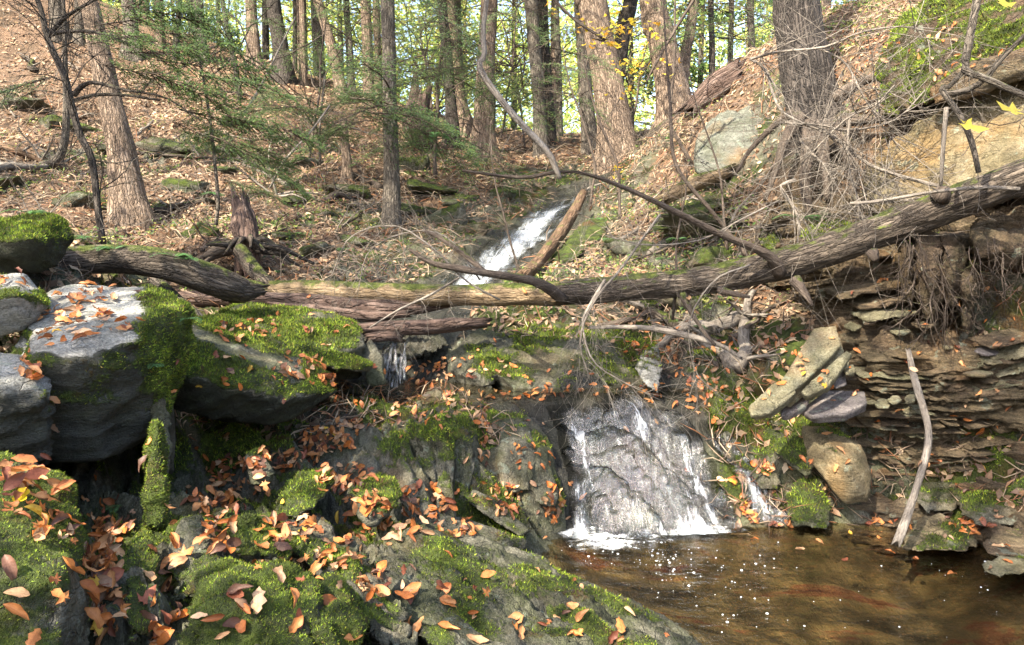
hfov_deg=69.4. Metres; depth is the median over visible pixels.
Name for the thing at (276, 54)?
leaning pole
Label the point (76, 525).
fallen leaf
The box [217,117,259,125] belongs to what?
hillside stone
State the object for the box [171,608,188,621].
fallen leaf
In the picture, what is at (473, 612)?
fallen leaf
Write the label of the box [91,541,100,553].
fallen leaf
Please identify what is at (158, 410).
stone pillar
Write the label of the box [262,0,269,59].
forest tree
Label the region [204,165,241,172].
hillside stone
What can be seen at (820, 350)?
shale slab
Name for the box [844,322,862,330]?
shale plate
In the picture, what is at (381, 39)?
forest tree
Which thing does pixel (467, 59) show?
forest tree
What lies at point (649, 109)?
sky
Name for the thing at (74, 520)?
fallen leaf
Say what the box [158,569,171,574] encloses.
fallen leaf
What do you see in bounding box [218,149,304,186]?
fallen branch
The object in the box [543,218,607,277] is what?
mossy slab
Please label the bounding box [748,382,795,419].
shale slab
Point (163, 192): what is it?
fallen branch
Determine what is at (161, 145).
hillside stone
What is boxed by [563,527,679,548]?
foam
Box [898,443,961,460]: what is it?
shale bed
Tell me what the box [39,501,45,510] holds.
fallen leaf
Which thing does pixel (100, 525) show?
leaf litter
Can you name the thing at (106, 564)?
fallen leaf
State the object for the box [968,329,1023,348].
shale bed
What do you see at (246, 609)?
fallen leaf
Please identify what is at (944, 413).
shale bed
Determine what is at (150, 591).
fallen leaf
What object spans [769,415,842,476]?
mossy rock
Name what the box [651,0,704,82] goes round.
hemlock tree
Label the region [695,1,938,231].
dead brush
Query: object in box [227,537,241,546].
fallen leaf
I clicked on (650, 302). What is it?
hillside stone
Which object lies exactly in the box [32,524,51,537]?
fallen leaf
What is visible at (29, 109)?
fallen branch
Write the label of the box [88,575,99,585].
fallen leaf
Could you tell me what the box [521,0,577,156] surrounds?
hemlock tree
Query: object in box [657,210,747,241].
hillside stone
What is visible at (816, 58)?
hemlock
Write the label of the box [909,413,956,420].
shale bed
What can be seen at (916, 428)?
shale bed
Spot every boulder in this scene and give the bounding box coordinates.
[0,210,75,274]
[0,272,51,337]
[0,353,55,465]
[0,450,93,644]
[11,284,197,462]
[174,312,337,425]
[214,301,365,379]
[305,348,373,371]
[758,202,785,249]
[800,218,851,240]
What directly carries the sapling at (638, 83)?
on the ground
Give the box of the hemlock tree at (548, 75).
[505,0,584,145]
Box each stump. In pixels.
[197,178,313,289]
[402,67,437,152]
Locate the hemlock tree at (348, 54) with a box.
[298,0,372,94]
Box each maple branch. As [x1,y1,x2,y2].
[546,0,648,48]
[604,0,694,99]
[612,165,624,183]
[959,0,1023,131]
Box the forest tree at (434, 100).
[328,0,509,121]
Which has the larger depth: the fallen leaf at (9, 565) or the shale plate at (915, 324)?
the shale plate at (915, 324)
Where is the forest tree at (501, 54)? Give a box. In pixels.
[380,0,565,126]
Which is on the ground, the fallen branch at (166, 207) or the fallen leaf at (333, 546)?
the fallen branch at (166, 207)
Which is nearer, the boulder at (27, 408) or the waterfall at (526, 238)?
the boulder at (27, 408)
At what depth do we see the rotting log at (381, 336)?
5.51 m
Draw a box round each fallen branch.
[0,79,20,117]
[0,82,59,115]
[0,120,84,169]
[0,137,63,171]
[0,142,119,243]
[11,14,38,57]
[16,113,96,122]
[17,52,40,72]
[49,165,107,191]
[66,206,157,245]
[132,100,167,135]
[137,138,241,160]
[144,166,200,201]
[151,209,218,254]
[153,182,214,215]
[186,205,297,251]
[214,76,246,106]
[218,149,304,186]
[234,142,326,224]
[245,77,327,137]
[249,114,329,141]
[310,143,341,184]
[320,176,370,203]
[332,115,404,141]
[332,188,390,234]
[338,166,382,189]
[338,195,381,208]
[585,182,604,193]
[586,325,743,359]
[597,261,679,325]
[601,218,641,238]
[616,235,692,266]
[621,300,679,326]
[629,306,663,324]
[632,183,670,211]
[639,299,724,341]
[642,191,698,260]
[651,311,739,347]
[658,316,726,366]
[673,313,739,370]
[703,296,746,339]
[711,164,773,241]
[716,289,780,374]
[726,181,745,206]
[728,297,786,340]
[735,193,787,257]
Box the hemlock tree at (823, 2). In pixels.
[821,0,828,12]
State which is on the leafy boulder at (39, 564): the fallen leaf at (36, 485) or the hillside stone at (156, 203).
the fallen leaf at (36, 485)
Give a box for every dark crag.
[117,535,160,644]
[168,515,221,605]
[723,431,784,489]
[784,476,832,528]
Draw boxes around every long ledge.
[286,517,417,644]
[373,523,702,644]
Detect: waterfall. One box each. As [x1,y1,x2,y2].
[460,209,558,284]
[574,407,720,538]
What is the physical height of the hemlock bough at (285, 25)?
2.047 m
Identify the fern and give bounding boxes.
[0,209,49,214]
[74,235,97,239]
[93,245,122,250]
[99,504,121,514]
[147,363,163,368]
[151,253,192,257]
[180,317,202,322]
[429,132,449,141]
[773,214,827,221]
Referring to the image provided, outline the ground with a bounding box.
[0,0,1023,644]
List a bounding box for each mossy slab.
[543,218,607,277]
[644,193,730,235]
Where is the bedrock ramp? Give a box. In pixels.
[477,400,566,533]
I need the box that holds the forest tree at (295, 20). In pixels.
[282,0,310,69]
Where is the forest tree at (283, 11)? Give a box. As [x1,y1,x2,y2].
[212,0,412,75]
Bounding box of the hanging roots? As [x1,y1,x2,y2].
[841,228,1023,385]
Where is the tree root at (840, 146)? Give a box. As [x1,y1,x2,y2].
[824,117,861,193]
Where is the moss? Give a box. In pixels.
[1,274,1023,644]
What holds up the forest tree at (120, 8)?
on the ground
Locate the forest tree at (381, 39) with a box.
[270,0,468,98]
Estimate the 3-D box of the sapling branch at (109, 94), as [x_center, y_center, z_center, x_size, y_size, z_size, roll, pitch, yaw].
[-3.285,-1.923,6.269,1.049,0.890,0.665,-2,5,-24]
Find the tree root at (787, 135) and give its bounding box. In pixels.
[708,111,835,200]
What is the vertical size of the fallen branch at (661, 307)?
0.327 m
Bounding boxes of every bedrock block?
[376,395,482,491]
[479,422,558,506]
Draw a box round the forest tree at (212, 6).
[152,0,261,50]
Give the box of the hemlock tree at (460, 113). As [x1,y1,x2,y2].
[446,0,479,137]
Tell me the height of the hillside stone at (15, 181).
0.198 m
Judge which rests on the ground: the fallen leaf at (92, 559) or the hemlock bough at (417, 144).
the hemlock bough at (417, 144)
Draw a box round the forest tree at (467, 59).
[398,0,530,127]
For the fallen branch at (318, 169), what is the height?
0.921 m
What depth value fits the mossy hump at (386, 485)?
3.43 m
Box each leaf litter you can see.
[0,21,1014,644]
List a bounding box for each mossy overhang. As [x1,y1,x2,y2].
[874,0,1023,118]
[929,47,1023,104]
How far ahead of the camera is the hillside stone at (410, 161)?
12.04 m
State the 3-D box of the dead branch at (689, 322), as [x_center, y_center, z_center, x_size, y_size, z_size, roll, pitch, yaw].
[1.398,-0.037,4.810,0.859,1.775,0.772,-2,5,-19]
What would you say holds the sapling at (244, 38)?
on the ground
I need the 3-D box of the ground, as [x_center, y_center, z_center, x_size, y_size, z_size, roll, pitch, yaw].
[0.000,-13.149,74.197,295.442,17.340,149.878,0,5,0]
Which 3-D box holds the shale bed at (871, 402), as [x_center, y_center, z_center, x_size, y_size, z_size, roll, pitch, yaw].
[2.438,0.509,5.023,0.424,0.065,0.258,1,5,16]
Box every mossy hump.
[179,556,323,644]
[222,512,294,560]
[275,465,335,519]
[307,571,368,644]
[350,471,402,527]
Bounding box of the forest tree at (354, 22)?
[261,0,433,97]
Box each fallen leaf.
[0,459,10,468]
[0,491,13,495]
[1,555,17,579]
[2,466,10,479]
[2,498,19,506]
[3,472,24,490]
[3,587,29,596]
[3,602,28,619]
[10,465,29,471]
[11,454,37,462]
[12,487,29,501]
[13,488,26,500]
[14,511,31,519]
[24,479,43,490]
[24,503,49,524]
[25,468,47,479]
[25,628,41,644]
[32,520,54,529]
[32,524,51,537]
[33,465,49,469]
[33,527,42,535]
[34,490,47,499]
[34,527,44,540]
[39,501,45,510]
[41,512,47,524]
[46,478,69,490]
[47,494,59,501]
[48,509,53,519]
[48,573,61,583]
[51,513,69,525]
[51,588,69,604]
[52,479,75,493]
[57,530,67,538]
[63,556,84,574]
[65,523,80,530]
[67,513,85,524]
[67,523,73,534]
[70,537,77,544]
[80,579,99,602]
[84,560,104,571]
[84,607,104,628]
[85,543,89,554]
[86,555,97,567]
[87,532,102,536]
[87,553,100,566]
[87,592,98,606]
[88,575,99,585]
[90,540,97,552]
[90,585,110,592]
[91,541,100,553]
[92,621,102,635]
[93,588,110,606]
[94,567,105,575]
[95,627,108,644]
[97,533,112,548]
[97,575,117,586]
[98,567,123,585]
[99,553,115,569]
[99,558,115,566]
[100,550,117,560]
[101,612,112,620]
[105,544,121,551]
[105,592,114,600]
[106,545,113,555]
[106,618,114,626]
[107,531,110,545]
[107,570,115,588]
[108,617,115,636]
[111,587,121,596]
[112,607,130,617]
[113,547,124,555]
[113,594,127,606]
[115,559,123,567]
[120,601,130,617]
[137,585,155,603]
[139,610,157,621]
[143,570,156,580]
[148,544,157,551]
[148,620,156,631]
[150,593,155,606]
[152,626,170,637]
[153,623,170,639]
[156,629,173,644]
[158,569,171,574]
[160,555,167,568]
[160,575,171,592]
[160,610,171,624]
[162,553,183,562]
[166,580,174,591]
[168,556,187,569]
[169,536,181,547]
[170,532,178,548]
[170,608,178,617]
[171,601,182,623]
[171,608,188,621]
[179,545,193,555]
[191,612,207,618]
[192,536,214,544]
[199,528,214,544]
[201,521,212,528]
[201,614,224,621]
[206,541,217,553]
[210,541,230,553]
[215,518,228,523]
[215,631,229,638]
[216,527,228,540]
[222,617,239,627]
[223,540,235,553]
[226,583,252,594]
[226,588,243,598]
[227,515,237,525]
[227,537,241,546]
[229,521,236,533]
[234,598,250,609]
[235,619,245,632]
[236,602,250,613]
[250,586,266,613]
[254,540,269,547]
[262,517,277,523]
[268,530,282,536]
[270,510,276,526]
[272,522,283,527]
[272,541,291,550]
[272,565,285,582]
[277,512,287,520]
[281,522,289,538]
[289,531,298,534]
[289,615,302,632]
[290,587,299,607]
[295,608,303,628]
[297,553,308,562]
[308,563,321,574]
[318,553,325,559]
[321,548,333,553]
[322,594,335,604]
[326,553,332,559]
[330,542,336,551]
[336,550,352,559]
[336,579,342,588]
[337,558,346,563]
[339,562,347,568]
[344,633,362,640]
[346,546,360,558]
[357,575,368,580]
[359,584,380,591]
[366,588,375,601]
[375,584,389,596]
[376,560,386,576]
[380,569,391,582]
[394,590,413,598]
[400,579,404,588]
[403,582,420,593]
[412,616,423,634]
[436,580,444,587]
[436,585,448,589]
[438,621,458,628]
[440,595,455,606]
[441,598,455,603]
[467,634,488,643]
[468,610,478,613]
[518,623,524,639]
[570,630,582,635]
[573,628,582,635]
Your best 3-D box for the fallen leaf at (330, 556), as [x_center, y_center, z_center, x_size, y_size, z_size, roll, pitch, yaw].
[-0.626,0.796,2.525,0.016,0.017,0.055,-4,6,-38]
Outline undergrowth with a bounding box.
[0,0,937,325]
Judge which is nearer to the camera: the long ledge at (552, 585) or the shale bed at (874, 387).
the long ledge at (552, 585)
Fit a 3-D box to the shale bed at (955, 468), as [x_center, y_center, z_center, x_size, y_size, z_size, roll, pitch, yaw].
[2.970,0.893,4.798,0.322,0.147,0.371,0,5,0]
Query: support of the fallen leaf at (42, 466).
on the leafy boulder at (39, 564)
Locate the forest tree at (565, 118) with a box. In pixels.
[529,29,654,133]
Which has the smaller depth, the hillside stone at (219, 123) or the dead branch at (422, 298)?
the dead branch at (422, 298)
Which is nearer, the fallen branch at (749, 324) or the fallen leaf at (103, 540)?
the fallen leaf at (103, 540)
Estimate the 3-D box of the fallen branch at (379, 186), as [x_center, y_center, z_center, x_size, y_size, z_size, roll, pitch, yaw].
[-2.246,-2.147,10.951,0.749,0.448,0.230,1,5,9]
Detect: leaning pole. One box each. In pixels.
[223,17,294,116]
[269,104,343,187]
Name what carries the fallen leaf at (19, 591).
on the leafy boulder at (39, 564)
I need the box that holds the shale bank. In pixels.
[760,192,1023,568]
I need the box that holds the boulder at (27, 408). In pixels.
[0,353,55,465]
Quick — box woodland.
[103,0,820,130]
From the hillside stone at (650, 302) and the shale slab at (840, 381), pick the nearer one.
the shale slab at (840, 381)
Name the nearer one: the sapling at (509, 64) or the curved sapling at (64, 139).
the curved sapling at (64, 139)
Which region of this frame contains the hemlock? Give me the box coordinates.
[772,0,844,158]
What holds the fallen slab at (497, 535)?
on the ground
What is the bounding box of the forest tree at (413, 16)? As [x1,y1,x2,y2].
[353,0,529,96]
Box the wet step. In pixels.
[398,334,448,361]
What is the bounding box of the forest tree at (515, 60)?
[436,0,568,129]
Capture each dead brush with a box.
[652,0,984,267]
[652,86,897,341]
[671,0,1022,171]
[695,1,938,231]
[710,13,1018,214]
[727,105,971,311]
[742,65,995,290]
[772,32,1002,241]
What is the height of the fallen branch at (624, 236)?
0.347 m
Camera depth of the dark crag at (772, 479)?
5.00 m
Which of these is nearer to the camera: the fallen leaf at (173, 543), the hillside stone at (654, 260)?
the fallen leaf at (173, 543)
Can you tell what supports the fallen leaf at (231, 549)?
on the mossy hump at (270, 622)
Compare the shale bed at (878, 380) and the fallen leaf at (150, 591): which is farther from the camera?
the shale bed at (878, 380)
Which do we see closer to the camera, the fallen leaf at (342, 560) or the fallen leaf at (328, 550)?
the fallen leaf at (342, 560)
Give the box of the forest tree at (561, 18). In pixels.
[527,0,681,106]
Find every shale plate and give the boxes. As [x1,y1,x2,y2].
[843,365,855,375]
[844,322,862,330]
[863,321,875,324]
[872,263,890,267]
[874,398,890,408]
[878,249,892,258]
[887,395,901,404]
[890,327,910,335]
[904,394,915,403]
[911,320,939,327]
[943,345,952,349]
[962,370,992,377]
[973,346,998,356]
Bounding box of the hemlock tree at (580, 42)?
[542,1,614,154]
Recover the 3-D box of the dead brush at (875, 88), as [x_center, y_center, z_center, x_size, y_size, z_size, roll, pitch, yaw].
[2.846,-1.200,5.184,1.961,1.714,1.737,0,5,0]
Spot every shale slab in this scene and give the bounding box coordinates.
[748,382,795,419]
[773,326,843,406]
[780,397,808,420]
[801,351,851,400]
[801,390,866,422]
[833,371,846,388]
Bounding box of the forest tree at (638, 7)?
[563,0,723,132]
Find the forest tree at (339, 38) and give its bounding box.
[282,0,407,71]
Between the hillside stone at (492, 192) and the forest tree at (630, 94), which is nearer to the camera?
the hillside stone at (492, 192)
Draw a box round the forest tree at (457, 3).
[456,0,463,75]
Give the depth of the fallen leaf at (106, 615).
1.89 m
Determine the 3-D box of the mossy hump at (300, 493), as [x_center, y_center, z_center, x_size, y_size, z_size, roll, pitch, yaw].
[-0.978,0.803,3.504,0.286,0.241,0.713,-2,5,-18]
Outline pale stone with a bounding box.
[635,345,661,392]
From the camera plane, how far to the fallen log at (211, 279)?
4.78 m
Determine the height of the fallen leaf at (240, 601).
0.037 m
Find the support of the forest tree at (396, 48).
on the ground
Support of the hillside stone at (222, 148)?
on the ground
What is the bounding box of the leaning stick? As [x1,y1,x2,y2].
[891,348,931,546]
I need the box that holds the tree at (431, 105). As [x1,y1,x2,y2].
[272,0,555,117]
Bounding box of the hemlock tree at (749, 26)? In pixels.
[681,0,755,51]
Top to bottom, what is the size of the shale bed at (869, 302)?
0.164 m
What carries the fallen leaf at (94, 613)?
on the leafy boulder at (39, 564)
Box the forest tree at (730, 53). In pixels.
[618,0,773,64]
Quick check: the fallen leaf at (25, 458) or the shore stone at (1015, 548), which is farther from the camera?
the shore stone at (1015, 548)
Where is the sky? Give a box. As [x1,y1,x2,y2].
[150,0,848,131]
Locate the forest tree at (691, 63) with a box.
[571,0,742,129]
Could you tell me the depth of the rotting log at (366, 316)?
5.79 m
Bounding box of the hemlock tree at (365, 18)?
[351,0,381,108]
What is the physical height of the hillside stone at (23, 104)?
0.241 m
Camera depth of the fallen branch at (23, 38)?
14.83 m
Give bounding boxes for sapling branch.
[0,0,142,93]
[2,0,94,72]
[56,42,191,148]
[66,18,200,149]
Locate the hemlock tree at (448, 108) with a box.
[401,0,478,146]
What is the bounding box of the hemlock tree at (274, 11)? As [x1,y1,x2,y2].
[266,0,298,85]
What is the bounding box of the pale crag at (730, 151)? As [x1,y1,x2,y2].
[693,106,763,173]
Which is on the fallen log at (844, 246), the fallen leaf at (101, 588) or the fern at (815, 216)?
the fern at (815, 216)
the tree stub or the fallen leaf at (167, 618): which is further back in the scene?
the tree stub
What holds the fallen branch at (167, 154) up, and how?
on the ground
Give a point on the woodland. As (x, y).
(562, 24)
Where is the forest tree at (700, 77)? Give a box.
[624,0,771,125]
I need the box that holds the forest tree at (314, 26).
[311,0,358,77]
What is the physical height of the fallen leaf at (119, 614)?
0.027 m
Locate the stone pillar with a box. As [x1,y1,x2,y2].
[150,397,175,473]
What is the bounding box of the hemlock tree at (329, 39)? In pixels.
[313,0,380,99]
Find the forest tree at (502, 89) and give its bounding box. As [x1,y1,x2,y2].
[420,3,566,127]
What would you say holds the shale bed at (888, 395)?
on the shale bank
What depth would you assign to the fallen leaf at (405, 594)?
2.51 m
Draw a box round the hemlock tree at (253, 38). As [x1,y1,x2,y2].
[245,0,265,70]
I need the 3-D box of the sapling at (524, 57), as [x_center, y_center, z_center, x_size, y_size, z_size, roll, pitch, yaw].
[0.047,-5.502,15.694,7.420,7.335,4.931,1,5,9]
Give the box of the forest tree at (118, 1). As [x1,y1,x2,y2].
[104,0,240,21]
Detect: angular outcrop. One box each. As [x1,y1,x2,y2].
[445,328,599,392]
[504,315,667,387]
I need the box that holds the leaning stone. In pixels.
[363,340,386,385]
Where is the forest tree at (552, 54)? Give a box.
[503,0,577,122]
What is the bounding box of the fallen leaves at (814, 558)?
[560,524,1023,640]
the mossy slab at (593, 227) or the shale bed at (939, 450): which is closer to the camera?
the shale bed at (939, 450)
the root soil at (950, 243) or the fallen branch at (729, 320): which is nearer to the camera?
the root soil at (950, 243)
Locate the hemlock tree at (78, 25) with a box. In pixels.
[72,0,85,45]
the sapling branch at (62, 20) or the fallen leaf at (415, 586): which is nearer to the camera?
the fallen leaf at (415, 586)
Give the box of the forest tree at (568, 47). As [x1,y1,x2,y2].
[470,0,642,132]
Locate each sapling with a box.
[0,0,192,244]
[0,0,331,224]
[38,0,104,168]
[107,0,351,112]
[219,0,405,157]
[227,75,489,189]
[286,0,587,198]
[398,0,650,149]
[401,91,568,282]
[433,0,679,139]
[515,18,648,209]
[529,17,698,228]
[550,0,644,121]
[558,0,717,151]
[606,0,733,170]
[612,112,730,353]
[639,54,759,249]
[648,0,747,256]
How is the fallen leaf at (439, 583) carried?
on the fallen leaf at (438, 587)
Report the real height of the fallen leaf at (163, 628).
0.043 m
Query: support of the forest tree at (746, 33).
on the ground
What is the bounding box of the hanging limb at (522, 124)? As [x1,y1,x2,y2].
[466,0,561,178]
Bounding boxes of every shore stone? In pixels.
[902,513,977,551]
[917,478,1016,525]
[982,529,1023,556]
[982,553,1023,577]
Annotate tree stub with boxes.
[339,118,354,183]
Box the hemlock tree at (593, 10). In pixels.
[574,0,687,174]
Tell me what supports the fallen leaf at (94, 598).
on the leafy boulder at (39, 564)
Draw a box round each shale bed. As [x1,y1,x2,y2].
[826,277,900,299]
[845,417,910,426]
[846,292,916,309]
[851,304,918,321]
[852,437,900,448]
[854,365,928,379]
[854,375,909,383]
[854,409,915,418]
[855,353,932,363]
[855,418,880,428]
[861,383,923,390]
[864,389,904,401]
[865,448,891,459]
[866,398,905,404]
[867,420,896,430]
[871,384,897,393]
[872,347,929,359]
[872,481,893,485]
[875,379,925,387]
[876,467,940,476]
[880,368,904,374]
[882,454,915,464]
[883,393,929,399]
[890,390,940,393]
[890,393,942,400]
[891,471,946,476]
[892,451,961,467]
[893,409,933,416]
[893,421,966,433]
[893,440,969,457]
[897,404,936,415]
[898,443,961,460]
[903,370,936,375]
[905,433,937,439]
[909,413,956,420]
[911,456,970,462]
[919,419,959,429]
[925,364,976,374]
[925,381,982,393]
[925,395,952,404]
[926,403,991,412]
[927,373,967,381]
[929,378,956,386]
[929,457,973,465]
[930,410,949,416]
[945,374,994,381]
[945,463,1000,473]
[947,382,970,392]
[949,442,995,460]
[954,418,1002,431]
[958,435,1017,450]
[964,378,998,387]
[964,453,997,465]
[966,355,1002,368]
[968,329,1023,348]
[968,406,990,412]
[970,379,1023,391]
[973,342,1023,359]
[982,358,1023,368]
[995,344,1023,359]
[995,362,1023,377]
[1000,400,1020,406]
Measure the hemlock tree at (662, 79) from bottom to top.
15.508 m
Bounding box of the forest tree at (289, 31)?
[233,0,360,83]
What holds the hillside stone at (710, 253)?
on the ground
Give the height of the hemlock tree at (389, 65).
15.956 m
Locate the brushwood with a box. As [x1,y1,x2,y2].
[0,0,792,335]
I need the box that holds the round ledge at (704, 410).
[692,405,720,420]
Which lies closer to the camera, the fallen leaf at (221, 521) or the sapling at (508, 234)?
the fallen leaf at (221, 521)
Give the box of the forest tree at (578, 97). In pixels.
[562,9,654,130]
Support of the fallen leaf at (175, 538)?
on the dark crag at (189, 530)
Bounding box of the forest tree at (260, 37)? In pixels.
[222,15,290,53]
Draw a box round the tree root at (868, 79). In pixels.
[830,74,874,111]
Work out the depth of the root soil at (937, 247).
4.86 m
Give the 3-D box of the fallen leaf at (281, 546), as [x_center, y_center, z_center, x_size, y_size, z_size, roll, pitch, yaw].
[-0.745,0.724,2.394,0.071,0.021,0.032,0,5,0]
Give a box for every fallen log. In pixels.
[59,244,269,302]
[265,157,1023,345]
[635,111,685,147]
[655,163,739,209]
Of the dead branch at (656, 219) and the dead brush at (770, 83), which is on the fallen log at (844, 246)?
the dead brush at (770, 83)
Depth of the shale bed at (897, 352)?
4.88 m
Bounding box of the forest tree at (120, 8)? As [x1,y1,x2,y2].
[102,0,174,24]
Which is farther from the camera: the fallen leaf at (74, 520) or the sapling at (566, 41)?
the sapling at (566, 41)
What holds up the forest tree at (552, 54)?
on the ground
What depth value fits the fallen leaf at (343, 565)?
2.48 m
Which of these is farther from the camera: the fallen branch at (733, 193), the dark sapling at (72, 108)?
the fallen branch at (733, 193)
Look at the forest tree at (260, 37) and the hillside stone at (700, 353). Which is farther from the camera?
the forest tree at (260, 37)
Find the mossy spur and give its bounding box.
[140,419,171,532]
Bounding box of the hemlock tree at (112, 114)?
[67,0,175,231]
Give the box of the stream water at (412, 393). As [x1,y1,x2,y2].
[322,378,764,401]
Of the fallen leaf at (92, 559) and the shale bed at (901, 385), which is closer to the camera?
the fallen leaf at (92, 559)
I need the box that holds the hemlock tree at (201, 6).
[193,0,210,63]
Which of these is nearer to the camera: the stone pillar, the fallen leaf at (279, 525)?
the fallen leaf at (279, 525)
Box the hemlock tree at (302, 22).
[298,0,309,86]
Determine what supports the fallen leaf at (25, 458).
on the leafy boulder at (39, 564)
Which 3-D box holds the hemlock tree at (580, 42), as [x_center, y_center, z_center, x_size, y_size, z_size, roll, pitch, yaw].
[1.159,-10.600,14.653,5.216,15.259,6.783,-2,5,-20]
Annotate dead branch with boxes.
[271,150,526,318]
[281,168,498,322]
[370,277,470,367]
[519,167,681,431]
[523,268,713,457]
[565,195,779,294]
[649,193,807,434]
[850,170,1020,250]
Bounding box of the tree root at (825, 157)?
[791,126,847,200]
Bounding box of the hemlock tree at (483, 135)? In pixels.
[399,0,559,162]
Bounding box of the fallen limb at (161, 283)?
[148,277,203,315]
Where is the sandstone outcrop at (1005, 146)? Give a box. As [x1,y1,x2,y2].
[862,80,1023,212]
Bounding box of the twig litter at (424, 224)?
[0,0,1023,554]
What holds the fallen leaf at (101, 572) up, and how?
on the fallen leaf
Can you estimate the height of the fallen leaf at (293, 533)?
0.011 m
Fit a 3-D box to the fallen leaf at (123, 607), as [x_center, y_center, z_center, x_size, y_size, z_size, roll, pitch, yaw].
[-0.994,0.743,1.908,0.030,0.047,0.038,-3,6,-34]
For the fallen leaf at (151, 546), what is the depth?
2.17 m
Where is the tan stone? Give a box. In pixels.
[801,425,871,503]
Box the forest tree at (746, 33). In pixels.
[694,15,772,58]
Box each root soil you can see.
[775,110,861,201]
[894,238,917,302]
[912,231,943,319]
[938,231,969,306]
[959,259,979,333]
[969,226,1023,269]
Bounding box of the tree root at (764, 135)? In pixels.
[722,105,794,181]
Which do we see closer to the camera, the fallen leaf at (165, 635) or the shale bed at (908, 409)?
the fallen leaf at (165, 635)
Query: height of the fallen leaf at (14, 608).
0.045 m
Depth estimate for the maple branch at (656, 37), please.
7.49 m
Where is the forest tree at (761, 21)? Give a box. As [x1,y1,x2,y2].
[734,0,820,51]
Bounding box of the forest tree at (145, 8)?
[142,0,149,16]
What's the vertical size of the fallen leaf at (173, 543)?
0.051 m
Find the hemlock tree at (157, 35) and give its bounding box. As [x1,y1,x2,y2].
[153,0,192,48]
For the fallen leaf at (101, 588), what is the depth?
1.99 m
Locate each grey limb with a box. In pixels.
[933,107,955,185]
[939,70,1014,227]
[941,24,1023,108]
[951,0,1023,133]
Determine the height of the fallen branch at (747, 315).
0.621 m
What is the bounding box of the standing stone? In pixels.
[436,471,455,519]
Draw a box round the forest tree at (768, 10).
[726,0,832,50]
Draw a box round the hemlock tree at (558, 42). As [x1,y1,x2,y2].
[553,0,575,136]
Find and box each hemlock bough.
[190,0,404,77]
[302,0,499,131]
[348,17,518,137]
[348,126,531,196]
[422,7,622,141]
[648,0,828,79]
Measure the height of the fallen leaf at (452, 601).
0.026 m
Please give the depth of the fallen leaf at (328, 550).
2.59 m
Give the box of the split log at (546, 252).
[517,188,587,282]
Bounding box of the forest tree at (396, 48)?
[287,0,507,113]
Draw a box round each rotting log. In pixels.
[178,291,459,314]
[263,302,414,321]
[357,317,494,335]
[363,331,405,342]
[672,56,747,116]
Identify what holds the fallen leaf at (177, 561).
on the dark crag at (189, 530)
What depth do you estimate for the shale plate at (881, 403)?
4.72 m
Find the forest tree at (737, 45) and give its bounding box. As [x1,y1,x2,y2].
[650,9,767,100]
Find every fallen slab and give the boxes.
[456,516,526,549]
[466,490,529,536]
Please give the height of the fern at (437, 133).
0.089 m
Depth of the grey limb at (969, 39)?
3.98 m
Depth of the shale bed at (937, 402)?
4.75 m
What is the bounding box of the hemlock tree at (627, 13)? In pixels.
[553,0,654,95]
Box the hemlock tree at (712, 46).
[640,0,714,73]
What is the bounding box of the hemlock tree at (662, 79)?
[639,0,691,129]
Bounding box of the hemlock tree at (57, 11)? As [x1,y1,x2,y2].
[49,0,71,41]
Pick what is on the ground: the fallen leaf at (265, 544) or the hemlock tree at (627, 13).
the hemlock tree at (627, 13)
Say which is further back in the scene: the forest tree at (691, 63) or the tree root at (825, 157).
the forest tree at (691, 63)
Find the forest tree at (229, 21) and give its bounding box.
[183,7,245,42]
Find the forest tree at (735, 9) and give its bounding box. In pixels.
[672,0,844,56]
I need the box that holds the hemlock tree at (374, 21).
[357,0,382,103]
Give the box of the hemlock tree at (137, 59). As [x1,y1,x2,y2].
[100,0,143,62]
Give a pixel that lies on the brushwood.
(346, 230)
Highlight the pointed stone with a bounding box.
[244,446,274,485]
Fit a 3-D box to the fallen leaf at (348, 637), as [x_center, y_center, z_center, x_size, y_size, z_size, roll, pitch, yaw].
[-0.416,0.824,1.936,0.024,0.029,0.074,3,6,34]
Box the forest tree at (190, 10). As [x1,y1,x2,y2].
[167,0,232,33]
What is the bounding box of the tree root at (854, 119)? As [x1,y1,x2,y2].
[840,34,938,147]
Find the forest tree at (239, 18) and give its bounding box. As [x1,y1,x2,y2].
[106,0,257,48]
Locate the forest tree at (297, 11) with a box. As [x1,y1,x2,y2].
[287,0,311,73]
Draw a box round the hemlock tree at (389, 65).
[311,0,492,230]
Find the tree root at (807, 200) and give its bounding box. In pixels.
[762,118,832,228]
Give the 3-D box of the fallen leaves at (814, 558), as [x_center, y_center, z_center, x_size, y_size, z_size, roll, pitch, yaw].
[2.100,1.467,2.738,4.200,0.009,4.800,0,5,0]
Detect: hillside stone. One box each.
[0,97,50,109]
[0,175,24,189]
[39,114,101,131]
[51,190,106,210]
[97,144,105,152]
[135,137,190,153]
[152,201,171,215]
[158,177,211,195]
[180,222,219,238]
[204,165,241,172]
[215,145,248,155]
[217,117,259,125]
[270,232,298,239]
[282,196,315,204]
[286,154,323,166]
[298,242,335,256]
[301,209,338,216]
[321,184,371,197]
[338,234,378,245]
[343,213,371,221]
[399,155,429,171]
[401,203,437,215]
[406,179,456,195]
[421,201,467,224]
[438,194,479,206]
[446,222,490,235]
[489,187,516,199]
[490,170,518,177]
[521,171,540,178]
[602,213,624,221]
[603,238,654,255]
[643,300,658,308]
[648,255,681,270]
[656,294,713,311]
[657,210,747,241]
[680,246,739,268]
[686,348,716,360]
[697,300,735,321]
[719,346,738,352]
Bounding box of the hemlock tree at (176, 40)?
[146,0,184,60]
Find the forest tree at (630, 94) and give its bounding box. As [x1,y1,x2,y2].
[561,0,716,127]
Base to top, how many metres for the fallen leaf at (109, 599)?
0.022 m

